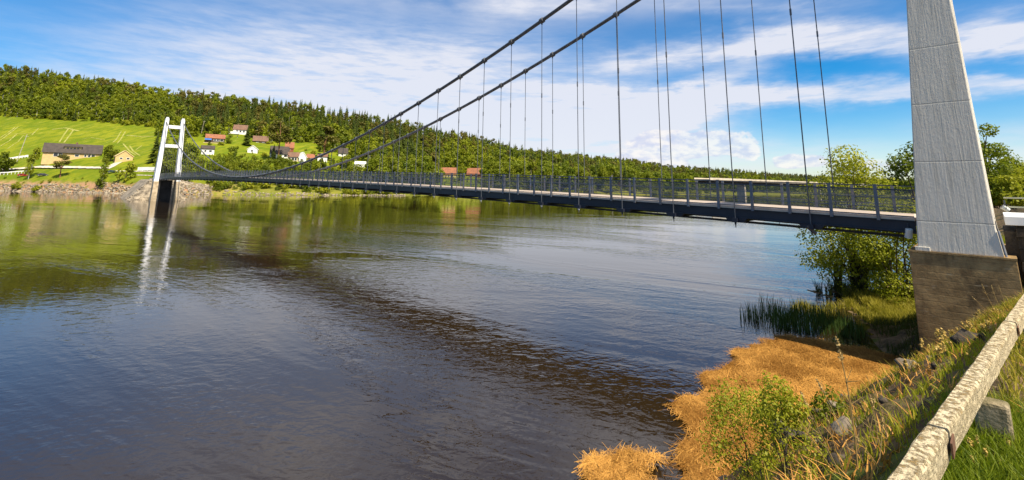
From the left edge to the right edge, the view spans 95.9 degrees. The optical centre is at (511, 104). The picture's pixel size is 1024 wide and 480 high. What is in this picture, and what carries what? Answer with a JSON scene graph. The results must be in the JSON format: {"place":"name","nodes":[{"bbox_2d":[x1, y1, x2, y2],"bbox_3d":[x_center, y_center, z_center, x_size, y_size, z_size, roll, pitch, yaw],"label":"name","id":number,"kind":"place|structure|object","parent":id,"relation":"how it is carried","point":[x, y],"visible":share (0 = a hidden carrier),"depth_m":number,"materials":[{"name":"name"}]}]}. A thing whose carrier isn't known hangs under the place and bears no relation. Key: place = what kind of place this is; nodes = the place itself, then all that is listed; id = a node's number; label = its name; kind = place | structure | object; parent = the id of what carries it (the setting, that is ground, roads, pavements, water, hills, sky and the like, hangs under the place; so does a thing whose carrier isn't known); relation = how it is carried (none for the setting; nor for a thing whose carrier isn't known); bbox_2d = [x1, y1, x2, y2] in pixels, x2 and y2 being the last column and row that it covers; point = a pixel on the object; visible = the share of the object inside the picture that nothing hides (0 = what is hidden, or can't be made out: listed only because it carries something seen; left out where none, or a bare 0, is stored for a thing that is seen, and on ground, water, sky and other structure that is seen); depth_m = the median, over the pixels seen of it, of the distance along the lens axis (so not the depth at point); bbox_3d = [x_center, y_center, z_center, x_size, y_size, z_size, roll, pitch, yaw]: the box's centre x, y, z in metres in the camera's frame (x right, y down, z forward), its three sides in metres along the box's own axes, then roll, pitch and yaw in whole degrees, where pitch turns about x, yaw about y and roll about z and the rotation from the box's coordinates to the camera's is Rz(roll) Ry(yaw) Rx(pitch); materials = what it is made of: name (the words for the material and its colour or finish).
{"place":"outdoors","nodes":[
{"label":"outdoors","id":0,"kind":"place"},
{"bbox_2d":[9,162,154,175],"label":"gravel road","id":1,"kind":"structure","parent":0,"point":[112,165],"depth_m":248.12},
{"bbox_2d":[0,191,913,479],"bbox_3d":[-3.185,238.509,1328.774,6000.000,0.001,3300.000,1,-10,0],"label":"river water","id":2,"kind":"structure","parent":0,"point":[288,337],"depth_m":19.89,"materials":[{"name":"blue liquid"}]},
{"bbox_2d":[120,178,186,199],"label":"stone embankment","id":3,"kind":"structure","parent":2,"relation":"in","point":[140,189],"depth_m":153.06,"materials":[{"name":"stone"}]},
{"bbox_2d":[149,0,1022,353],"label":"suspension bridge","id":4,"kind":"structure","parent":2,"relation":"on","point":[957,254],"depth_m":17.00,"materials":[{"name":"concrete"}]},
{"bbox_2d":[904,223,912,238],"bbox_3d":[14.585,4.655,16.998,0.284,0.541,0.290,7,-12,-32],"label":"floodlight","id":5,"kind":"object","parent":4,"relation":"attached to","point":[908,231],"visible":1,"depth_m":16.91,"materials":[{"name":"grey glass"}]},
{"bbox_2d":[571,441,680,479],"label":"straw heap","id":6,"kind":"object","parent":2,"relation":"on","point":[624,464],"visible":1,"depth_m":10.21,"materials":[{"name":"plant"}]},
{"bbox_2d":[658,334,899,479],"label":"floating straw","id":7,"kind":"object","parent":2,"relation":"on","point":[805,361],"visible":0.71,"depth_m":15.07,"materials":[{"name":"plant"}]},
{"bbox_2d":[694,178,883,197],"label":"road bridge","id":8,"kind":"structure","parent":2,"relation":"in","point":[741,188],"depth_m":310.34,"materials":[{"name":"concrete"}]},
{"bbox_2d":[739,293,870,344],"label":"reeds","id":9,"kind":"object","parent":2,"relation":"in","point":[787,316],"visible":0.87,"depth_m":21.40,"materials":[{"name":"plant"}]},
{"bbox_2d":[0,80,914,195],"bbox_3d":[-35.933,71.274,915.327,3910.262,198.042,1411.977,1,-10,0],"label":"hillside","id":10,"kind":"structure","parent":0,"point":[107,132],"depth_m":308.50,"materials":[{"name":"plant"}]},
{"bbox_2d":[0,151,17,173],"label":"leafy tree","id":11,"kind":"object","parent":10,"relation":"on","point":[5,160],"visible":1,"depth_m":247.46,"materials":[{"name":"green plant"}]},
{"bbox_2d":[24,147,40,178],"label":"birch tree","id":12,"kind":"object","parent":10,"relation":"on","point":[32,157],"visible":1,"depth_m":236.16,"materials":[{"name":"green plant"}]},
{"bbox_2d":[51,154,71,177],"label":"pine tree","id":13,"kind":"object","parent":10,"relation":"on","point":[57,164],"visible":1,"depth_m":233.51,"materials":[{"name":"green plant"}]},
{"bbox_2d":[41,142,103,164],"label":"long house","id":14,"kind":"structure","parent":10,"relation":"on","point":[51,152],"depth_m":262.04,"materials":[{"name":"grey wood"}]},
{"bbox_2d":[0,127,150,154],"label":"field wheel tracks","id":15,"kind":"object","parent":10,"relation":"on","point":[71,133],"visible":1,"depth_m":319.61},
{"bbox_2d":[94,178,108,187],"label":"leafy bush","id":16,"kind":"object","parent":10,"relation":"on","point":[100,182],"visible":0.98,"depth_m":220.46,"materials":[{"name":"green plant"}]},
{"bbox_2d":[98,156,110,177],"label":"birch tree","id":17,"kind":"object","parent":10,"relation":"on","point":[103,174],"visible":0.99,"depth_m":226.31,"materials":[{"name":"green plant"}]},
{"bbox_2d":[102,145,119,161],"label":"leafy tree","id":18,"kind":"object","parent":10,"relation":"on","point":[110,152],"visible":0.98,"depth_m":256.45,"materials":[{"name":"green plant"}]},
{"bbox_2d":[113,151,133,162],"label":"house","id":19,"kind":"structure","parent":10,"relation":"on","point":[123,156],"depth_m":256.11,"materials":[{"name":"yellow wood"}]},
{"bbox_2d":[112,162,137,181],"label":"leafy bush","id":20,"kind":"object","parent":10,"relation":"on","point":[130,169],"visible":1,"depth_m":221.83,"materials":[{"name":"green plant"}]},
{"bbox_2d":[146,132,159,162],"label":"spruce tree","id":21,"kind":"object","parent":10,"relation":"on","point":[155,149],"visible":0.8,"depth_m":253.50,"materials":[{"name":"green plant"}]},
{"bbox_2d":[154,151,176,176],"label":"leafy tree","id":22,"kind":"object","parent":10,"relation":"on","point":[172,160],"visible":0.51,"depth_m":223.21,"materials":[{"name":"green plant"}]},
{"bbox_2d":[167,157,187,173],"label":"leafy tree","id":23,"kind":"object","parent":10,"relation":"on","point":[173,166],"visible":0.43,"depth_m":221.03,"materials":[{"name":"green plant"}]},
{"bbox_2d":[174,142,200,166],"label":"leafy tree","id":24,"kind":"object","parent":10,"relation":"on","point":[193,148],"visible":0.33,"depth_m":239.60,"materials":[{"name":"green plant"}]},
{"bbox_2d":[0,180,404,195],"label":"riprap","id":25,"kind":"object","parent":10,"relation":"on","point":[200,188],"visible":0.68,"depth_m":221.13,"materials":[{"name":"stone"}]},
{"bbox_2d":[200,145,214,154],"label":"house","id":26,"kind":"structure","parent":10,"relation":"on","point":[207,149],"depth_m":292.18,"materials":[{"name":"white wood"}]},
{"bbox_2d":[203,134,225,142],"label":"house","id":27,"kind":"structure","parent":10,"relation":"on","point":[216,138],"depth_m":327.88,"materials":[{"name":"orange tile"}]},
{"bbox_2d":[229,124,247,134],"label":"house","id":28,"kind":"structure","parent":10,"relation":"on","point":[239,129],"depth_m":365.85,"materials":[{"name":"white wood"}]},
{"bbox_2d":[242,125,251,145],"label":"spruce tree","id":29,"kind":"object","parent":10,"relation":"on","point":[247,139],"visible":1,"depth_m":332.04,"materials":[{"name":"green plant"}]},
{"bbox_2d":[247,145,258,153],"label":"cottage","id":30,"kind":"structure","parent":10,"relation":"on","point":[253,149],"depth_m":313.56,"materials":[{"name":"white wood"}]},
{"bbox_2d":[252,136,268,143],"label":"house","id":31,"kind":"structure","parent":10,"relation":"on","point":[260,139],"depth_m":351.07,"materials":[{"name":"brown tile"}]},
{"bbox_2d":[272,155,284,166],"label":"leafy tree","id":32,"kind":"object","parent":10,"relation":"on","point":[278,160],"visible":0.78,"depth_m":275.70,"materials":[{"name":"green plant"}]},
{"bbox_2d":[265,118,293,155],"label":"pine tree","id":33,"kind":"object","parent":10,"relation":"on","point":[276,125],"visible":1,"depth_m":296.54,"materials":[{"name":"green plant"}]},
{"bbox_2d":[269,146,289,157],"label":"house","id":34,"kind":"structure","parent":10,"relation":"on","point":[284,151],"depth_m":312.01,"materials":[{"name":"white wood"}]},
{"bbox_2d":[2,80,557,177],"bbox_3d":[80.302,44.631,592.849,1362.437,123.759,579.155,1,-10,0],"label":"birch trunks","id":35,"kind":"object","parent":10,"relation":"on","point":[228,128],"visible":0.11,"depth_m":391.38,"materials":[{"name":"white plant"}]},
{"bbox_2d":[287,152,299,161],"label":"house","id":36,"kind":"structure","parent":10,"relation":"on","point":[294,156],"depth_m":305.73,"materials":[{"name":"brown tile"}]},
{"bbox_2d":[312,125,340,152],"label":"pine tree","id":37,"kind":"object","parent":10,"relation":"on","point":[329,130],"visible":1,"depth_m":327.01,"materials":[{"name":"green plant"}]},
{"bbox_2d":[338,148,347,156],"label":"house","id":38,"kind":"structure","parent":10,"relation":"on","point":[341,152],"depth_m":357.31,"materials":[{"name":"white wood"}]},
{"bbox_2d":[345,165,356,180],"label":"leafy tree","id":39,"kind":"object","parent":10,"relation":"on","point":[351,168],"visible":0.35,"depth_m":254.37,"materials":[{"name":"green plant"}]},
{"bbox_2d":[355,164,365,180],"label":"leafy tree","id":40,"kind":"object","parent":10,"relation":"on","point":[359,168],"visible":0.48,"depth_m":263.40,"materials":[{"name":"green plant"}]},
{"bbox_2d":[365,159,388,181],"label":"leafy tree","id":41,"kind":"object","parent":10,"relation":"on","point":[371,165],"visible":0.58,"depth_m":262.48,"materials":[{"name":"green plant"}]},
{"bbox_2d":[372,155,385,172],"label":"leafy tree","id":42,"kind":"object","parent":10,"relation":"on","point":[379,160],"visible":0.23,"depth_m":269.42,"materials":[{"name":"green plant"}]},
{"bbox_2d":[389,157,401,171],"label":"leafy tree","id":43,"kind":"object","parent":10,"relation":"on","point":[394,161],"visible":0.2,"depth_m":280.87,"materials":[{"name":"green plant"}]},
{"bbox_2d":[395,167,405,183],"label":"leafy tree","id":44,"kind":"object","parent":10,"relation":"on","point":[398,169],"visible":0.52,"depth_m":267.63,"materials":[{"name":"green plant"}]},
{"bbox_2d":[400,160,414,181],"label":"leafy tree","id":45,"kind":"object","parent":10,"relation":"on","point":[409,166],"visible":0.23,"depth_m":277.66,"materials":[{"name":"green plant"}]},
{"bbox_2d":[410,158,422,168],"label":"leafy tree","id":46,"kind":"object","parent":10,"relation":"on","point":[416,163],"visible":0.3,"depth_m":288.00,"materials":[{"name":"green plant"}]},
{"bbox_2d":[410,161,432,184],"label":"leafy tree","id":47,"kind":"object","parent":10,"relation":"on","point":[426,171],"visible":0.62,"depth_m":274.51,"materials":[{"name":"green plant"}]},
{"bbox_2d":[424,162,444,184],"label":"leafy tree","id":48,"kind":"object","parent":10,"relation":"on","point":[436,171],"visible":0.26,"depth_m":277.44,"materials":[{"name":"green plant"}]},
{"bbox_2d":[442,167,456,176],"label":"cottage","id":49,"kind":"structure","parent":10,"relation":"on","point":[447,170],"depth_m":352.23,"materials":[{"name":"orange tile"}]},
{"bbox_2d":[0,65,904,181],"bbox_3d":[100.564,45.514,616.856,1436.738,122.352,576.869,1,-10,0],"label":"pine forest","id":50,"kind":"object","parent":10,"relation":"on","point":[207,103],"visible":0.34,"depth_m":465.15,"materials":[{"name":"plant"}]},
{"bbox_2d":[0,66,913,192],"bbox_3d":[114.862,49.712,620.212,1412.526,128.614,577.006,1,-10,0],"label":"spruce forest","id":51,"kind":"object","parent":10,"relation":"on","point":[340,114],"visible":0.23,"depth_m":450.13,"materials":[{"name":"plant"}]},
{"bbox_2d":[0,64,914,193],"bbox_3d":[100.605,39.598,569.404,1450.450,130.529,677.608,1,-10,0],"label":"birch forest","id":52,"kind":"object","parent":10,"relation":"on","point":[115,102],"visible":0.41,"depth_m":410.51,"materials":[{"name":"green plant"}]},
{"bbox_2d":[466,167,480,177],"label":"cottage","id":53,"kind":"structure","parent":10,"relation":"on","point":[472,171],"depth_m":365.83,"materials":[{"name":"orange tile"}]},
{"bbox_2d":[486,159,497,173],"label":"leafy tree","id":54,"kind":"object","parent":10,"relation":"on","point":[491,163],"visible":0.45,"depth_m":316.05,"materials":[{"name":"green plant"}]},
{"bbox_2d":[486,149,507,162],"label":"leafy tree","id":55,"kind":"object","parent":10,"relation":"on","point":[500,155],"visible":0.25,"depth_m":379.96,"materials":[{"name":"green plant"}]},
{"bbox_2d":[494,169,507,188],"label":"leafy tree","id":56,"kind":"object","parent":10,"relation":"on","point":[495,183],"visible":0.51,"depth_m":300.47,"materials":[{"name":"green plant"}]},
{"bbox_2d":[501,164,517,187],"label":"leafy tree","id":57,"kind":"object","parent":10,"relation":"on","point":[511,167],"visible":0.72,"depth_m":300.78,"materials":[{"name":"green plant"}]},
{"bbox_2d":[525,160,535,179],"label":"leafy tree","id":58,"kind":"object","parent":10,"relation":"on","point":[530,165],"visible":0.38,"depth_m":317.46,"materials":[{"name":"green plant"}]},
{"bbox_2d":[526,174,540,189],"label":"leafy tree","id":59,"kind":"object","parent":10,"relation":"on","point":[537,184],"visible":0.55,"depth_m":302.91,"materials":[{"name":"green plant"}]},
{"bbox_2d":[547,168,565,187],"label":"leafy tree","id":60,"kind":"object","parent":10,"relation":"on","point":[555,172],"visible":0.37,"depth_m":313.64,"materials":[{"name":"green plant"}]},
{"bbox_2d":[558,166,577,187],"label":"leafy tree","id":61,"kind":"object","parent":10,"relation":"on","point":[570,171],"visible":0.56,"depth_m":318.82,"materials":[{"name":"green plant"}]},
{"bbox_2d":[576,166,588,189],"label":"leafy tree","id":62,"kind":"object","parent":10,"relation":"on","point":[581,171],"visible":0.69,"depth_m":327.89,"materials":[{"name":"green plant"}]},
{"bbox_2d":[607,165,616,186],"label":"leafy tree","id":63,"kind":"object","parent":10,"relation":"on","point":[613,171],"visible":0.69,"depth_m":353.79,"materials":[{"name":"green plant"}]},
{"bbox_2d":[606,163,619,187],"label":"leafy tree","id":64,"kind":"object","parent":10,"relation":"on","point":[609,168],"visible":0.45,"depth_m":358.49,"materials":[{"name":"green plant"}]},
{"bbox_2d":[622,166,627,189],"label":"spruce tree","id":65,"kind":"object","parent":10,"relation":"on","point":[625,184],"visible":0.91,"depth_m":364.77,"materials":[{"name":"green plant"}]},
{"bbox_2d":[634,171,644,191],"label":"leafy tree","id":66,"kind":"object","parent":10,"relation":"on","point":[637,175],"visible":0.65,"depth_m":375.99,"materials":[{"name":"green plant"}]},
{"bbox_2d":[0,0,1023,179],"label":"sky","id":67,"kind":"structure","parent":0,"point":[382,58],"materials":[{"name":"blue"}]},
{"bbox_2d":[725,205,1023,479],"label":"riverbank","id":68,"kind":"structure","parent":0,"point":[890,405],"depth_m":4.90,"materials":[{"name":"soil"}]},
{"bbox_2d":[694,377,812,479],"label":"leafy bush","id":69,"kind":"object","parent":68,"relation":"on","point":[735,401],"visible":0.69,"depth_m":6.23,"materials":[{"name":"green plant"}]},
{"bbox_2d":[769,419,797,449],"bbox_3d":[3.578,4.318,6.025,0.383,0.332,0.491,19,0,-25],"label":"boulder","id":70,"kind":"object","parent":68,"relation":"on","point":[786,432],"visible":0.17,"depth_m":5.91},
{"bbox_2d":[746,370,830,478],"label":"leafy bush","id":71,"kind":"object","parent":68,"relation":"on","point":[786,404],"visible":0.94,"depth_m":4.94,"materials":[{"name":"green plant"}]},
{"bbox_2d":[795,413,835,473],"bbox_3d":[2.271,2.536,3.448,0.274,0.430,0.074,-2,-10,13],"label":"dry stalk","id":72,"kind":"object","parent":68,"relation":"on","point":[815,445],"visible":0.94,"depth_m":3.44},
{"bbox_2d":[800,391,839,473],"bbox_3d":[2.276,2.431,3.396,0.251,0.592,0.097,-2,-10,17],"label":"dry stalk","id":73,"kind":"object","parent":68,"relation":"on","point":[801,393],"visible":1,"depth_m":3.41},
{"bbox_2d":[809,384,848,423],"bbox_3d":[4.681,4.584,6.857,0.497,0.818,0.437,1,-10,0],"label":"leafy bush","id":74,"kind":"object","parent":68,"relation":"on","point":[824,406],"visible":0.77,"depth_m":6.84,"materials":[{"name":"green plant"}]},
{"bbox_2d":[816,378,852,461],"bbox_3d":[2.914,2.857,4.164,0.268,0.701,0.083,-1,-10,12],"label":"dry stalk","id":75,"kind":"object","parent":68,"relation":"on","point":[819,384],"visible":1,"depth_m":4.19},
{"bbox_2d":[802,204,867,287],"bbox_3d":[20.834,8.986,29.203,4.202,5.536,3.648,1,-10,0],"label":"willow tree","id":76,"kind":"object","parent":68,"relation":"on","point":[840,279],"visible":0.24,"depth_m":29.22,"materials":[{"name":"green plant"}]},
{"bbox_2d":[824,413,845,476],"bbox_3d":[2.338,2.479,3.347,0.134,0.466,0.062,1,-10,0],"label":"dry stalk","id":77,"kind":"object","parent":68,"relation":"on","point":[828,422],"visible":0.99,"depth_m":3.35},
{"bbox_2d":[827,453,844,469],"bbox_3d":[3.153,3.454,4.467,0.207,0.157,0.161,-9,-3,-32],"label":"boulder","id":78,"kind":"object","parent":68,"relation":"on","point":[829,459],"visible":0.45,"depth_m":4.45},
{"bbox_2d":[812,277,863,300],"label":"leafy bush","id":79,"kind":"object","parent":68,"relation":"on","point":[849,291],"visible":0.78,"depth_m":27.82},
{"bbox_2d":[829,416,856,438],"bbox_3d":[3.910,3.857,5.460,0.364,0.262,0.239,-5,-18,-12],"label":"boulder","id":80,"kind":"object","parent":68,"relation":"on","point":[844,422],"visible":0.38,"depth_m":5.43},
{"bbox_2d":[835,336,861,469],"bbox_3d":[2.514,2.226,3.414,0.132,0.951,0.079,-7,-12,36],"label":"dry stalk","id":81,"kind":"object","parent":68,"relation":"on","point":[838,344],"visible":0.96,"depth_m":3.44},
{"bbox_2d":[790,282,916,324],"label":"bank grass","id":82,"kind":"structure","parent":68,"relation":"on","point":[874,303],"depth_m":23.73,"materials":[{"name":"plant"}]},
{"bbox_2d":[843,403,865,472],"bbox_3d":[2.388,2.326,3.211,0.068,0.509,0.099,9,-13,-40],"label":"dry stalk","id":83,"kind":"object","parent":68,"relation":"on","point":[855,439],"visible":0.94,"depth_m":3.19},
{"bbox_2d":[794,144,916,290],"bbox_3d":[21.232,7.009,28.788,6.679,9.148,6.281,1,-10,0],"label":"willow tree","id":84,"kind":"object","parent":68,"relation":"on","point":[843,169],"visible":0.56,"depth_m":28.40,"materials":[{"name":"green plant"}]},
{"bbox_2d":[710,294,1023,479],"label":"dead grass","id":85,"kind":"structure","parent":68,"relation":"on","point":[886,460],"depth_m":4.79,"materials":[{"name":"plant"}]},
{"bbox_2d":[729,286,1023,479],"bbox_3d":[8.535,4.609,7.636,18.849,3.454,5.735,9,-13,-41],"label":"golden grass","id":86,"kind":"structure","parent":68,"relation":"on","point":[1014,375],"depth_m":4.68,"materials":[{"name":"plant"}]},
{"bbox_2d":[866,375,888,447],"bbox_3d":[2.786,2.373,3.529,0.132,0.559,0.043,4,-10,-19],"label":"dry stalk","id":87,"kind":"object","parent":68,"relation":"on","point":[881,412],"visible":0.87,"depth_m":3.53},
{"bbox_2d":[873,413,883,473],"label":"dry stalk","id":88,"kind":"object","parent":68,"relation":"on","point":[882,421],"visible":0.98,"depth_m":3.12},
{"bbox_2d":[842,197,917,303],"bbox_3d":[21.285,8.062,25.554,5.358,5.935,5.250,7,-12,-33],"label":"willow tree","id":89,"kind":"object","parent":68,"relation":"on","point":[892,282],"visible":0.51,"depth_m":25.41,"materials":[{"name":"green plant"}]},
{"bbox_2d":[740,291,1023,479],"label":"grass tufts","id":90,"kind":"object","parent":68,"relation":"on","point":[922,388],"visible":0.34,"depth_m":5.04,"materials":[{"name":"green plant"}]},
{"bbox_2d":[880,141,915,210],"bbox_3d":[38.232,7.724,43.221,5.577,8.744,5.530,1,-10,0],"label":"willow tree","id":91,"kind":"object","parent":68,"relation":"on","point":[906,165],"visible":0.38,"depth_m":43.78,"materials":[{"name":"green plant"}]},
{"bbox_2d":[894,358,916,371],"bbox_3d":[6.000,3.958,7.000,0.310,0.191,0.222,-8,-13,42],"label":"boulder","id":92,"kind":"object","parent":68,"relation":"on","point":[898,361],"visible":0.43,"depth_m":6.99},
{"bbox_2d":[902,359,919,381],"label":"yellow flower","id":93,"kind":"object","parent":68,"relation":"on","point":[905,365],"visible":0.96,"depth_m":6.12,"materials":[{"name":"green plant"}]},
{"bbox_2d":[933,343,945,365],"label":"yellow flower","id":94,"kind":"object","parent":68,"relation":"on","point":[938,349],"visible":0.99,"depth_m":5.96,"materials":[{"name":"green plant"}]},
{"bbox_2d":[935,328,951,353],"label":"yellow flower","id":95,"kind":"object","parent":68,"relation":"on","point":[941,332],"visible":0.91,"depth_m":6.91,"materials":[{"name":"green plant"}]},
{"bbox_2d":[868,281,1023,359],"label":"shade weeds","id":96,"kind":"object","parent":68,"relation":"on","point":[898,329],"visible":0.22,"depth_m":19.11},
{"bbox_2d":[887,294,1023,479],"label":"guard rail","id":97,"kind":"object","parent":68,"relation":"on","point":[934,446],"visible":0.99,"depth_m":2.77,"materials":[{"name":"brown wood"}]},
{"bbox_2d":[949,328,982,346],"bbox_3d":[6.738,3.495,6.839,0.444,0.335,0.345,2,-17,-27],"label":"boulder","id":98,"kind":"object","parent":68,"relation":"on","point":[956,337],"visible":0.65,"depth_m":6.79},
{"bbox_2d":[967,319,993,339],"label":"yellow flower","id":99,"kind":"object","parent":68,"relation":"on","point":[981,325],"visible":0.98,"depth_m":6.79,"materials":[{"name":"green plant"}]},
{"bbox_2d":[978,123,1018,207],"bbox_3d":[63.000,8.086,61.493,6.295,11.178,7.214,-6,-12,34],"label":"broad tree","id":100,"kind":"object","parent":68,"relation":"on","point":[990,153],"visible":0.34,"depth_m":60.47,"materials":[{"name":"green plant"}]},
{"bbox_2d":[987,176,1009,208],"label":"leafy bush","id":101,"kind":"object","parent":68,"relation":"on","point":[991,185],"visible":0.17,"depth_m":58.61,"materials":[{"name":"green plant"}]},
{"bbox_2d":[989,152,1023,204],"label":"broad tree","id":102,"kind":"object","parent":68,"relation":"on","point":[1011,157],"visible":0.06,"depth_m":70.41,"materials":[{"name":"green plant"}]},
{"bbox_2d":[990,175,1023,208],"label":"leafy bush","id":103,"kind":"object","parent":68,"relation":"on","point":[1008,182],"visible":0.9,"depth_m":56.48,"materials":[{"name":"green plant"}]},
{"bbox_2d":[1003,212,1023,287],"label":"stone abutment","id":104,"kind":"object","parent":68,"relation":"on","point":[1014,238],"visible":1,"depth_m":15.23,"materials":[{"name":"brown stone"}]},
{"bbox_2d":[1003,197,1023,207],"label":"steel handrail","id":105,"kind":"object","parent":104,"relation":"on","point":[1014,198],"visible":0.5,"depth_m":15.37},
{"bbox_2d":[1009,167,1023,204],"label":"leafy bush","id":106,"kind":"object","parent":68,"relation":"on","point":[1020,180],"visible":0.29,"depth_m":59.59,"materials":[{"name":"green plant"}]},
{"bbox_2d":[881,378,1023,479],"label":"grass","id":107,"kind":"structure","parent":0,"point":[961,466],"depth_m":2.67,"materials":[{"name":"plant"}]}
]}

